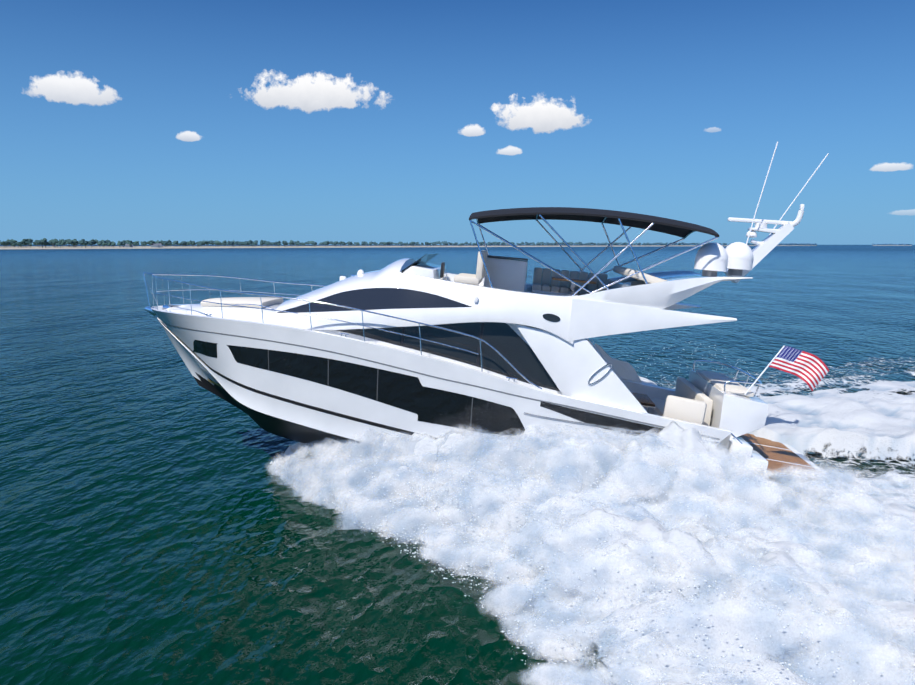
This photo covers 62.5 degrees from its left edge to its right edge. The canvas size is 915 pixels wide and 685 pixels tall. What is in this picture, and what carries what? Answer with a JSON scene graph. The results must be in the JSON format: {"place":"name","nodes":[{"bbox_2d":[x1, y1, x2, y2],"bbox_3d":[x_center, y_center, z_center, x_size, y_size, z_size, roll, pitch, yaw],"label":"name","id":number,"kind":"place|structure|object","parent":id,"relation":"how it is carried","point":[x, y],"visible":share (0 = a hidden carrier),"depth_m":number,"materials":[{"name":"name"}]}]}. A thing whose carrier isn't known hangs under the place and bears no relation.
{"place":"outdoors","nodes":[
{"label":"outdoors","id":0,"kind":"place"},
{"bbox_2d":[0,245,815,248],"bbox_3d":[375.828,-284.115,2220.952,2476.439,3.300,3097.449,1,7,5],"label":"shore land","id":1,"kind":"structure","parent":0,"point":[83,247],"depth_m":1325.65,"materials":[{"name":"beige"}]},
{"bbox_2d":[125,243,161,247],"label":"shore houses","id":2,"kind":"structure","parent":1,"relation":"on","point":[156,245],"depth_m":1115.65,"materials":[{"name":"white"}]},
{"bbox_2d":[0,238,911,247],"bbox_3d":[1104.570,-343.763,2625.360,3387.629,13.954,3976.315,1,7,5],"label":"shore trees","id":3,"kind":"object","parent":1,"relation":"on","point":[55,242],"visible":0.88,"depth_m":1346.73,"materials":[{"name":"green plant"}]},
{"bbox_2d":[0,245,914,684],"bbox_3d":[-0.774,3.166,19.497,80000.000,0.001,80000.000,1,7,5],"label":"sea water","id":4,"kind":"structure","parent":0,"point":[160,523],"depth_m":18.68,"materials":[{"name":"blue liquid"}]},
{"bbox_2d":[151,306,731,451],"bbox_3d":[-0.851,1.877,19.337,14.173,5.528,4.760,1,7,5],"label":"hull","id":5,"kind":"object","parent":4,"relation":"on","point":[287,420],"visible":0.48,"depth_m":17.18,"materials":[{"name":"white"}]},
{"bbox_2d":[144,306,155,315],"bbox_3d":[-7.972,-0.817,19.583,0.315,0.237,0.140,1,7,5],"label":"anchor","id":6,"kind":"object","parent":5,"relation":"attached to","point":[148,309],"visible":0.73,"depth_m":19.51,"materials":[{"name":"silver metal"}]},
{"bbox_2d":[162,305,171,310],"bbox_3d":[-7.497,-0.894,19.533,0.252,0.154,0.200,1,7,5],"label":"windlass","id":7,"kind":"object","parent":5,"relation":"on","point":[164,307],"visible":0.58,"depth_m":19.44,"materials":[{"name":"silver metal"}]},
{"bbox_2d":[193,340,216,357],"bbox_3d":[-6.146,0.138,18.160,1.350,0.402,0.188,7,10,42],"label":"hull window","id":8,"kind":"structure","parent":5,"relation":"attached to","point":[209,349],"depth_m":18.05,"materials":[{"name":"black glass"}]},
{"bbox_2d":[207,379,242,404],"bbox_3d":[-5.031,1.518,18.230,3.920,0.818,0.665,5,9,34],"label":"rail","id":9,"kind":"object","parent":5,"relation":"on","point":[222,387],"visible":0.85,"depth_m":19.26,"materials":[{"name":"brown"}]},
{"bbox_2d":[166,304,298,327],"bbox_3d":[-5.416,-0.727,19.381,4.132,0.558,3.240,1,7,5],"label":"foredeck","id":10,"kind":"object","parent":5,"relation":"on","point":[252,314],"visible":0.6,"depth_m":18.37,"materials":[{"name":"white plastic"}]},
{"bbox_2d":[200,297,282,307],"bbox_3d":[-5.566,-1.042,19.352,1.697,0.179,1.720,1,7,5],"label":"sun pad","id":11,"kind":"object","parent":10,"relation":"on","point":[268,301],"visible":0.96,"depth_m":18.86,"materials":[{"name":"beige fabric"}]},
{"bbox_2d":[159,321,413,434],"bbox_3d":[-3.934,0.966,17.847,8.435,2.696,0.997,3,8,19],"label":"chine stripe","id":12,"kind":"object","parent":5,"relation":"attached to","point":[322,410],"visible":0.85,"depth_m":17.36,"materials":[{"name":"black paint"}]},
{"bbox_2d":[227,345,417,412],"bbox_3d":[-3.147,0.846,17.198,4.584,1.471,0.230,1,8,10],"label":"hull window","id":13,"kind":"structure","parent":5,"relation":"attached to","point":[397,390],"depth_m":17.05,"materials":[{"name":"black glass"}]},
{"bbox_2d":[143,272,611,389],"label":"deck rails","id":14,"kind":"object","parent":5,"relation":"on","point":[310,315],"visible":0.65,"depth_m":17.07,"materials":[{"name":"silver metal"}]},
{"bbox_2d":[376,369,378,399],"bbox_3d":[-1.803,0.957,16.976,0.019,0.740,0.102,-4,8,-28],"label":"window divider","id":15,"kind":"object","parent":5,"relation":"attached to","point":[377,384],"visible":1,"depth_m":16.97,"materials":[{"name":"grey metal"}]},
{"bbox_2d":[416,379,434,423],"bbox_3d":[-0.716,1.315,16.942,0.441,1.085,0.088,0,7,2],"label":"hull window","id":16,"kind":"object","parent":5,"relation":"attached to","point":[425,402],"visible":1,"depth_m":16.95,"materials":[{"name":"black glass"}]},
{"bbox_2d":[276,258,577,343],"bbox_3d":[-0.753,-1.186,18.930,7.172,1.854,4.352,1,7,5],"label":"cabin superstructure","id":17,"kind":"object","parent":5,"relation":"on","point":[527,307],"visible":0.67,"depth_m":16.92,"materials":[{"name":"white plastic"}]},
{"bbox_2d":[277,288,470,312],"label":"glazing","id":18,"kind":"structure","parent":17,"relation":"on","point":[379,298],"depth_m":17.14,"materials":[{"name":"black glass"}]},
{"bbox_2d":[402,253,438,270],"bbox_3d":[-0.893,-2.023,18.834,0.609,0.394,2.800,1,7,5],"label":"windscreen","id":19,"kind":"object","parent":17,"relation":"on","point":[424,259],"visible":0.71,"depth_m":18.33,"materials":[{"name":"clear glass"}]},
{"bbox_2d":[403,263,446,280],"bbox_3d":[-0.785,-1.563,18.884,0.817,0.783,2.900,1,7,5],"label":"helm console","id":20,"kind":"object","parent":17,"relation":"on","point":[429,270],"visible":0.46,"depth_m":17.44,"materials":[{"name":"white plastic"}]},
{"bbox_2d":[440,262,444,277],"bbox_3d":[-0.362,-1.758,18.267,0.096,0.368,0.354,1,7,5],"label":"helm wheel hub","id":21,"kind":"object","parent":17,"relation":"attached to","point":[442,269],"visible":1,"depth_m":18.11,"materials":[{"name":"grey plastic"}]},
{"bbox_2d":[483,257,527,291],"bbox_3d":[1.257,-1.667,19.863,1.171,1.160,0.694,1,7,5],"label":"wet bar","id":22,"kind":"object","parent":17,"relation":"on","point":[507,274],"visible":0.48,"depth_m":19.50,"materials":[{"name":"grey"}]},
{"bbox_2d":[487,255,527,260],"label":"countertop","id":23,"kind":"structure","parent":22,"relation":"on","point":[514,258],"depth_m":19.44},
{"bbox_2d":[543,314,559,321],"bbox_3d":[2.067,-0.545,16.570,0.392,0.181,0.001,1,7,5],"label":"porthole","id":24,"kind":"object","parent":17,"relation":"attached to","point":[552,317],"visible":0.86,"depth_m":16.57,"materials":[{"name":"black glass"}]},
{"bbox_2d":[568,271,731,308],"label":"flybridge wing","id":25,"kind":"structure","parent":17,"relation":"on","point":[676,287],"depth_m":16.55,"materials":[{"name":"white plastic"}]},
{"bbox_2d":[571,282,574,291],"bbox_3d":[2.911,-1.199,19.179,0.170,0.725,0.088,1,7,5],"label":"fly table leg","id":26,"kind":"object","parent":25,"relation":"on","point":[573,287],"depth_m":19.11,"materials":[{"name":"silver metal"}]},
{"bbox_2d":[552,277,595,283],"bbox_3d":[2.944,-1.578,19.127,1.078,0.149,0.660,1,7,5],"label":"table","id":27,"kind":"object","parent":25,"relation":"on","point":[574,280],"visible":1,"depth_m":18.82,"materials":[{"name":"brown wood"}]},
{"bbox_2d":[469,214,717,295],"bbox_3d":[3.141,-2.248,18.467,5.482,1.995,3.959,1,7,5],"label":"bimini frame","id":28,"kind":"object","parent":25,"relation":"on","point":[573,251],"visible":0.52,"depth_m":16.74,"materials":[{"name":"silver metal"}]},
{"bbox_2d":[469,207,718,237],"bbox_3d":[3.146,-2.920,18.379,5.523,0.738,3.440,1,7,5],"label":"bimini canvas","id":29,"kind":"object","parent":28,"relation":"on","point":[682,229],"visible":1,"depth_m":17.32,"materials":[{"name":"black fabric"}]},
{"bbox_2d":[613,266,666,282],"bbox_3d":[4.531,-1.594,18.435,1.112,0.487,2.900,1,7,5],"label":"sun lounger","id":30,"kind":"object","parent":25,"relation":"on","point":[628,272],"visible":0.73,"depth_m":17.03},
{"bbox_2d":[702,270,716,276],"bbox_3d":[5.762,-1.604,17.218,0.347,0.231,0.295,1,7,5],"label":"dome pedestal","id":31,"kind":"object","parent":25,"relation":"on","point":[707,273],"visible":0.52,"depth_m":17.10,"materials":[{"name":"grey metal"}]},
{"bbox_2d":[694,259,727,271],"bbox_3d":[5.778,-1.763,17.196,0.742,0.288,0.648,1,7,5],"label":"satellite dome base","id":32,"kind":"object","parent":25,"relation":"on","point":[711,265],"visible":0.94,"depth_m":16.92,"materials":[{"name":"white plastic"}]},
{"bbox_2d":[695,242,727,261],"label":"radar dome","id":33,"kind":"structure","parent":32,"relation":"on","point":[713,251],"depth_m":16.93,"materials":[{"name":"white plastic"}]},
{"bbox_2d":[727,268,742,275],"bbox_3d":[6.543,-1.686,17.749,0.348,0.231,0.296,1,7,5],"label":"dome pedestal","id":34,"kind":"object","parent":25,"relation":"on","point":[738,272],"visible":0.67,"depth_m":17.63,"materials":[{"name":"grey metal"}]},
{"bbox_2d":[727,258,752,269],"bbox_3d":[6.559,-1.845,17.727,0.744,0.288,0.649,1,7,5],"label":"satellite dome base","id":35,"kind":"object","parent":34,"relation":"on","point":[740,264],"visible":0.67,"depth_m":17.43,"materials":[{"name":"white plastic"}]},
{"bbox_2d":[725,242,753,260],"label":"radar dome","id":36,"kind":"structure","parent":35,"relation":"on","point":[739,250],"depth_m":17.46,"materials":[{"name":"white plastic"}]},
{"bbox_2d":[723,276,752,280],"bbox_3d":[6.196,-1.417,16.668,0.480,0.089,0.598,1,7,5],"label":"mount","id":37,"kind":"object","parent":25,"relation":"on","point":[736,278],"visible":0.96,"depth_m":16.39,"materials":[{"name":"white plastic"}]},
{"bbox_2d":[724,222,793,282],"bbox_3d":[7.260,-2.164,18.133,1.498,1.454,0.440,1,7,5],"label":"radar mast","id":38,"kind":"object","parent":25,"relation":"on","point":[766,246],"visible":0.58,"depth_m":17.96,"materials":[{"name":"white metal"}]},
{"bbox_2d":[746,230,756,237],"bbox_3d":[7.058,-2.607,18.092,0.255,0.176,0.228,1,7,5],"label":"antenna","id":39,"kind":"object","parent":38,"relation":"attached to","point":[753,234],"visible":0.73,"depth_m":18.01,"materials":[{"name":"white plastic"}]},
{"bbox_2d":[750,239,763,244],"bbox_3d":[7.319,-2.409,18.096,0.561,0.148,0.067,1,7,5],"label":"mast bracket","id":40,"kind":"object","parent":38,"relation":"attached to","point":[755,242],"visible":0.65,"depth_m":18.08,"materials":[{"name":"white metal"}]},
{"bbox_2d":[746,142,777,243],"bbox_3d":[6.979,-3.114,17.527,0.783,3.028,0.019,1,7,5],"label":"whip","id":41,"kind":"object","parent":38,"relation":"attached to","point":[761,193],"visible":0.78,"depth_m":17.47,"materials":[{"name":"white plastic"}]},
{"bbox_2d":[748,228,779,232],"bbox_3d":[7.405,-2.672,18.055,0.825,0.164,0.240,1,7,5],"label":"radar bracket","id":42,"kind":"object","parent":38,"relation":"attached to","point":[766,230],"visible":0.67,"depth_m":17.94,"materials":[{"name":"white metal"}]},
{"bbox_2d":[755,223,766,227],"bbox_3d":[7.267,-2.794,18.050,0.290,0.134,0.245,1,7,5],"label":"radar pedestal","id":43,"kind":"object","parent":42,"relation":"on","point":[760,225],"visible":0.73,"depth_m":17.94,"materials":[{"name":"white plastic"}]},
{"bbox_2d":[728,217,792,224],"bbox_3d":[7.290,-2.897,18.035,1.658,0.193,0.091,0,7,-1],"label":"radar antenna","id":44,"kind":"object","parent":43,"relation":"on","point":[748,220],"visible":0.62,"depth_m":17.99,"materials":[{"name":"white plastic"}]},
{"bbox_2d":[790,210,803,226],"bbox_3d":[8.044,-2.923,17.968,0.413,0.453,0.095,1,7,5],"label":"mast tip","id":45,"kind":"object","parent":38,"relation":"attached to","point":[796,221],"visible":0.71,"depth_m":17.93,"materials":[{"name":"white plastic"}]},
{"bbox_2d":[769,153,828,234],"bbox_3d":[8.028,-3.150,18.446,1.877,2.880,0.019,1,7,5],"label":"whip","id":46,"kind":"object","parent":38,"relation":"attached to","point":[801,190],"visible":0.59,"depth_m":18.34,"materials":[{"name":"white"}]},
{"bbox_2d":[568,298,736,340],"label":"wing","id":47,"kind":"structure","parent":17,"relation":"attached to","point":[589,319],"depth_m":16.59,"materials":[{"name":"white plastic"}]},
{"bbox_2d":[664,303,701,309],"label":"wing","id":48,"kind":"structure","parent":17,"relation":"attached to","point":[678,306],"depth_m":19.97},
{"bbox_2d":[314,322,561,394],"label":"saloon wall","id":49,"kind":"structure","parent":5,"relation":"on","point":[511,325],"depth_m":17.19,"materials":[{"name":"white plastic"}]},
{"bbox_2d":[336,322,559,390],"bbox_3d":[-0.527,0.296,17.258,5.844,1.561,0.126,1,7,8],"label":"saloon window","id":50,"kind":"structure","parent":49,"relation":"attached to","point":[510,345],"depth_m":17.07,"materials":[{"name":"grey glass"}]},
{"bbox_2d":[401,327,404,344],"bbox_3d":[-1.248,-0.149,17.231,0.107,0.424,0.010,1,7,5],"label":"mullion","id":51,"kind":"object","parent":50,"relation":"attached to","point":[402,338],"visible":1,"depth_m":17.23,"materials":[{"name":"grey plastic"}]},
{"bbox_2d":[476,322,483,365],"bbox_3d":[0.514,0.036,17.044,0.183,0.989,0.011,1,7,5],"label":"mullion","id":52,"kind":"object","parent":50,"relation":"attached to","point":[481,336],"visible":0.86,"depth_m":17.04,"materials":[{"name":"grey plastic"}]},
{"bbox_2d":[161,322,719,439],"bbox_3d":[-1.117,0.895,17.274,13.815,2.295,1.467,2,8,13],"label":"rub rail","id":53,"kind":"object","parent":5,"relation":"attached to","point":[440,378],"visible":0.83,"depth_m":16.78,"materials":[{"name":"silver metal"}]},
{"bbox_2d":[418,386,524,436],"bbox_3d":[0.455,1.638,16.899,2.735,1.340,0.094,1,7,5],"label":"hull window","id":54,"kind":"structure","parent":5,"relation":"attached to","point":[452,409],"depth_m":16.89,"materials":[{"name":"black glass"}]},
{"bbox_2d":[470,397,472,427],"bbox_3d":[0.313,1.598,16.900,0.021,0.770,0.114,-5,9,-31],"label":"window divider","id":55,"kind":"object","parent":5,"relation":"attached to","point":[471,412],"visible":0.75,"depth_m":16.89,"materials":[{"name":"grey metal"}]},
{"bbox_2d":[515,324,647,412],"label":"buttress","id":56,"kind":"structure","parent":5,"relation":"attached to","point":[573,368],"depth_m":16.75,"materials":[{"name":"white plastic"}]},
{"bbox_2d":[540,401,662,434],"bbox_3d":[3.381,1.724,16.644,3.103,0.838,0.033,0,7,3],"label":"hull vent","id":57,"kind":"object","parent":5,"relation":"attached to","point":[588,417],"visible":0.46,"depth_m":16.66,"materials":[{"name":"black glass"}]},
{"bbox_2d":[586,338,623,381],"bbox_3d":[3.095,0.072,20.745,2.982,1.998,0.300,1,7,5],"label":"handrail","id":58,"kind":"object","parent":5,"relation":"attached to","point":[606,361],"depth_m":20.57,"materials":[{"name":"silver metal"}]},
{"bbox_2d":[524,412,718,443],"bbox_3d":[3.609,1.891,16.658,4.279,0.647,0.015,1,7,4],"label":"rub rail","id":59,"kind":"object","parent":5,"relation":"attached to","point":[602,426],"visible":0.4,"depth_m":16.70,"materials":[{"name":"silver metal"}]},
{"bbox_2d":[766,443,819,474],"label":"swim platform","id":60,"kind":"structure","parent":5,"relation":"attached to","point":[800,455],"depth_m":19.11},
{"bbox_2d":[688,369,767,438],"bbox_3d":[6.586,1.515,18.667,1.148,1.176,3.500,1,7,5],"label":"transom","id":61,"kind":"object","parent":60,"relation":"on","point":[737,415],"visible":0.5,"depth_m":17.02,"materials":[{"name":"white plastic"}]},
{"bbox_2d":[695,370,753,396],"bbox_3d":[6.546,0.989,18.602,0.760,0.216,2.600,1,7,5],"label":"cushion","id":62,"kind":"object","parent":61,"relation":"on","point":[717,380],"visible":0.79,"depth_m":18.11,"materials":[{"name":"beige fabric"}]},
{"bbox_2d":[693,360,762,393],"bbox_3d":[6.691,0.823,18.568,1.064,0.317,3.139,1,7,5],"label":"handrail","id":63,"kind":"object","parent":61,"relation":"on","point":[758,380],"visible":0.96,"depth_m":18.57,"materials":[{"name":"silver metal"}]},
{"bbox_2d":[727,437,752,462],"bbox_3d":[6.297,2.437,17.040,0.513,0.513,0.870,1,7,5],"label":"transom step","id":64,"kind":"object","parent":60,"relation":"on","point":[744,446],"visible":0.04,"depth_m":16.61,"materials":[{"name":"white plastic"}]},
{"bbox_2d":[745,450,767,472],"bbox_3d":[6.579,2.803,17.064,0.632,0.664,0.873,1,7,5],"label":"transom step","id":65,"kind":"object","parent":60,"relation":"on","point":[757,456],"depth_m":16.61,"materials":[{"name":"white plastic"}]},
{"bbox_2d":[738,433,811,472],"bbox_3d":[7.700,2.738,18.732,1.681,0.295,4.081,1,7,5],"label":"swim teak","id":66,"kind":"object","parent":60,"relation":"on","point":[777,453],"visible":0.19,"depth_m":18.76,"materials":[{"name":"brown wood"}]},
{"bbox_2d":[747,442,790,450],"bbox_3d":[7.755,2.630,19.473,1.651,0.282,0.050,1,7,5],"label":"deck seam","id":67,"kind":"object","parent":66,"relation":"on","point":[768,446],"visible":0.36,"depth_m":19.45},
{"bbox_2d":[765,458,810,466],"bbox_3d":[7.631,2.823,17.990,1.651,0.282,0.050,1,7,5],"label":"deck seam","id":68,"kind":"object","parent":66,"relation":"on","point":[787,462],"depth_m":17.97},
{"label":"cockpit floor","id":69,"kind":"structure","parent":5,"relation":"on","visible":0},
{"bbox_2d":[631,392,654,406],"bbox_3d":[4.381,1.383,18.936,0.949,0.200,1.250,1,7,5],"label":"cockpit table","id":70,"kind":"object","parent":69,"relation":"on","point":[643,399],"visible":0.46,"depth_m":18.75,"materials":[{"name":"brown wood"}]},
{"bbox_2d":[647,407,659,415],"bbox_3d":[5.487,2.145,19.043,0.897,0.619,3.100,1,7,5],"label":"cockpit bench base","id":71,"kind":"object","parent":69,"relation":"on","point":[652,411],"visible":0.02,"depth_m":19.88,"materials":[{"name":"white plastic"}]},
{"bbox_2d":[675,377,712,425],"bbox_3d":[5.889,1.462,18.921,0.298,0.701,3.000,1,7,5],"label":"cockpit bench","id":72,"kind":"object","parent":71,"relation":"on","point":[685,388],"visible":0.5,"depth_m":18.57,"materials":[{"name":"beige"}]},
{"bbox_2d":[285,343,657,451],"bbox_3d":[1.210,1.140,23.606,10.836,2.900,9.127,1,7,5],"label":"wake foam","id":73,"kind":"object","parent":4,"relation":"on","point":[624,370],"depth_m":21.01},
{"bbox_2d":[265,424,914,684],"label":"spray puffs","id":74,"kind":"object","parent":4,"relation":"in","point":[846,538],"visible":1,"depth_m":12.93,"materials":[{"name":"white liquid"}]},
{"bbox_2d":[270,341,914,684],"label":"spray droplets","id":75,"kind":"object","parent":4,"relation":"on","point":[653,638],"visible":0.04,"depth_m":11.79,"materials":[{"name":"grey liquid"}]},
{"bbox_2d":[282,420,914,684],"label":"wake foam","id":76,"kind":"object","parent":4,"relation":"on","point":[651,528],"visible":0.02,"depth_m":11.92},
{"bbox_2d":[310,424,914,684],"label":"spray mist","id":77,"kind":"structure","parent":76,"relation":"on","point":[573,441],"depth_m":11.63,"materials":[{"name":"grey liquid"}]},
{"bbox_2d":[656,358,914,473],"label":"wake foam","id":78,"kind":"object","parent":4,"relation":"on","point":[876,420],"visible":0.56,"depth_m":22.86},
{"bbox_2d":[0,0,914,244],"label":"sky","id":79,"kind":"structure","parent":0,"point":[395,121],"materials":[{"name":"blue"}]},
{"bbox_2d":[454,274,480,284],"bbox_3d":[0.246,-1.523,18.247,0.610,0.225,0.789,1,7,5],"label":"helm seat","id":80,"kind":"object","parent":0,"point":[468,279],"visible":0.85,"depth_m":17.87,"materials":[{"name":"beige leather"}]},
{"bbox_2d":[476,251,485,279],"bbox_3d":[0.564,-1.864,18.176,0.209,0.694,0.794,1,7,5],"label":"seat backrest","id":81,"kind":"object","parent":80,"relation":"attached to","point":[480,271],"visible":0.85,"depth_m":17.80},
{"bbox_2d":[458,273,482,282],"bbox_3d":[0.320,-1.638,19.136,0.610,0.225,0.789,1,7,5],"label":"helm seat","id":82,"kind":"object","parent":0,"point":[469,274],"visible":0.23,"depth_m":19.00,"materials":[{"name":"beige leather"}]},
{"bbox_2d":[483,250,486,277],"bbox_3d":[0.638,-1.979,19.065,0.209,0.694,0.794,1,7,5],"label":"seat back","id":83,"kind":"object","parent":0,"point":[485,263],"visible":0.27,"depth_m":18.89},
{"bbox_2d":[532,288,540,293],"bbox_3d":[2.103,-1.247,20.201,0.276,0.373,0.606,1,7,5],"label":"sofa base","id":84,"kind":"object","parent":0,"point":[536,291],"visible":0.21,"depth_m":19.89,"materials":[{"name":"white plastic"}]},
{"bbox_2d":[532,283,541,290],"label":"seat cushion","id":85,"kind":"object","parent":84,"relation":"on","point":[536,286],"visible":0.96,"depth_m":19.85,"materials":[{"name":"fabric"}]},
{"bbox_2d":[533,267,542,283],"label":"backrest cushion","id":86,"kind":"object","parent":85,"relation":"attached to","point":[537,276],"visible":0.71,"depth_m":20.30,"materials":[{"name":"grey fabric"}]},
{"bbox_2d":[541,289,550,294],"bbox_3d":[2.342,-1.220,20.199,0.278,0.376,0.608,1,7,5],"label":"sofa base","id":87,"kind":"object","parent":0,"point":[546,292],"visible":0.14,"depth_m":19.88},
{"bbox_2d":[541,284,550,291],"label":"seat cushion","id":88,"kind":"object","parent":87,"relation":"on","point":[545,287],"visible":0.94,"depth_m":19.84,"materials":[{"name":"grey fabric"}]},
{"bbox_2d":[541,268,551,284],"bbox_3d":[2.405,-1.755,20.377,0.269,0.505,0.174,1,7,5],"label":"backrest cushion","id":89,"kind":"object","parent":88,"relation":"attached to","point":[546,276],"visible":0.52,"depth_m":20.29,"materials":[{"name":"fabric"}]},
{"bbox_2d":[550,292,559,295],"bbox_3d":[2.582,-1.193,20.191,0.280,0.379,0.611,1,7,5],"label":"sofa base","id":90,"kind":"object","parent":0,"point":[555,293],"visible":0.14,"depth_m":19.87,"materials":[{"name":"white plastic"}]},
{"bbox_2d":[550,285,559,292],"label":"seat cushion","id":91,"kind":"object","parent":90,"relation":"on","point":[555,288],"visible":0.92,"depth_m":19.84,"materials":[{"name":"grey fabric"}]},
{"bbox_2d":[550,269,560,285],"bbox_3d":[2.646,-1.730,20.369,0.271,0.509,0.175,1,7,5],"label":"backrest cushion","id":92,"kind":"object","parent":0,"point":[554,282],"visible":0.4,"depth_m":20.29,"materials":[{"name":"grey fabric"}]},
{"bbox_2d":[560,286,567,293],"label":"seat cushion","id":93,"kind":"object","parent":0,"point":[563,289],"visible":0.81,"depth_m":19.82,"materials":[{"name":"grey fabric"}]},
{"bbox_2d":[559,270,569,286],"bbox_3d":[2.889,-1.704,20.351,0.273,0.513,0.176,1,7,5],"label":"backrest cushion","id":94,"kind":"object","parent":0,"point":[566,273],"visible":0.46,"depth_m":20.27,"materials":[{"name":"fabric"}]},
{"bbox_2d":[568,271,578,287],"bbox_3d":[3.134,-1.677,20.333,0.275,0.517,0.176,1,7,5],"label":"backrest cushion","id":95,"kind":"object","parent":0,"point":[574,274],"visible":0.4,"depth_m":20.24,"materials":[{"name":"grey fabric"}]},
{"bbox_2d":[578,272,587,288],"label":"backrest cushion","id":96,"kind":"object","parent":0,"point":[583,275],"visible":0.52,"depth_m":20.21,"materials":[{"name":"grey fabric"}]},
{"bbox_2d":[578,288,587,294],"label":"seat cushion","id":97,"kind":"object","parent":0,"point":[582,292],"visible":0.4,"depth_m":19.76,"materials":[{"name":"grey fabric"}]},
{"bbox_2d":[587,272,597,289],"bbox_3d":[3.631,-1.621,20.278,0.279,0.525,0.178,1,7,5],"label":"backrest cushion","id":98,"kind":"object","parent":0,"point":[592,286],"visible":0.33,"depth_m":20.20,"materials":[{"name":"grey fabric"}]},
{"bbox_2d":[597,273,607,289],"bbox_3d":[3.884,-1.592,20.250,0.282,0.529,0.179,1,7,5],"label":"backrest cushion","id":99,"kind":"object","parent":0,"point":[603,277],"visible":0.54,"depth_m":20.16,"materials":[{"name":"grey fabric"}]},
{"bbox_2d":[650,398,665,415],"bbox_3d":[5.479,1.820,19.002,0.820,0.268,3.000,1,7,5],"label":"cockpit seat","id":100,"kind":"object","parent":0,"point":[659,405],"visible":0.23,"depth_m":19.57,"materials":[{"name":"grey fabric"}]},
{"bbox_2d":[745,346,784,394],"bbox_3d":[6.882,0.625,16.887,0.835,1.142,0.026,1,7,5],"label":"flag pole","id":101,"kind":"object","parent":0,"point":[764,370],"visible":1,"depth_m":16.88,"materials":[{"name":"white metal"}]},
{"bbox_2d":[769,346,828,390],"bbox_3d":[7.615,0.588,16.806,1.348,1.029,0.103,1,7,5],"label":"flag","id":102,"kind":"object","parent":101,"relation":"attached to","point":[811,370],"visible":1,"depth_m":16.80,"materials":[{"name":"multicoloured fabric"}]},
{"bbox_2d":[873,245,911,245],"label":"islet land","id":103,"kind":"structure","parent":0,"point":[892,245],"depth_m":3673.59,"materials":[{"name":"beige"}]},
{"bbox_3d":[4.538,1.897,17.421,0.872,0.278,0.676,1,7,5],"label":"cockpit side seat","id":104,"kind":"object","parent":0,"visible":0},
{"bbox_2d":[663,395,706,424],"bbox_3d":[5.138,1.612,17.081,0.962,0.804,0.225,2,8,18],"label":"seat cushion","id":105,"kind":"object","parent":104,"relation":"attached to","point":[684,409],"visible":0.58,"depth_m":16.97,"materials":[{"name":"beige"}]}
]}

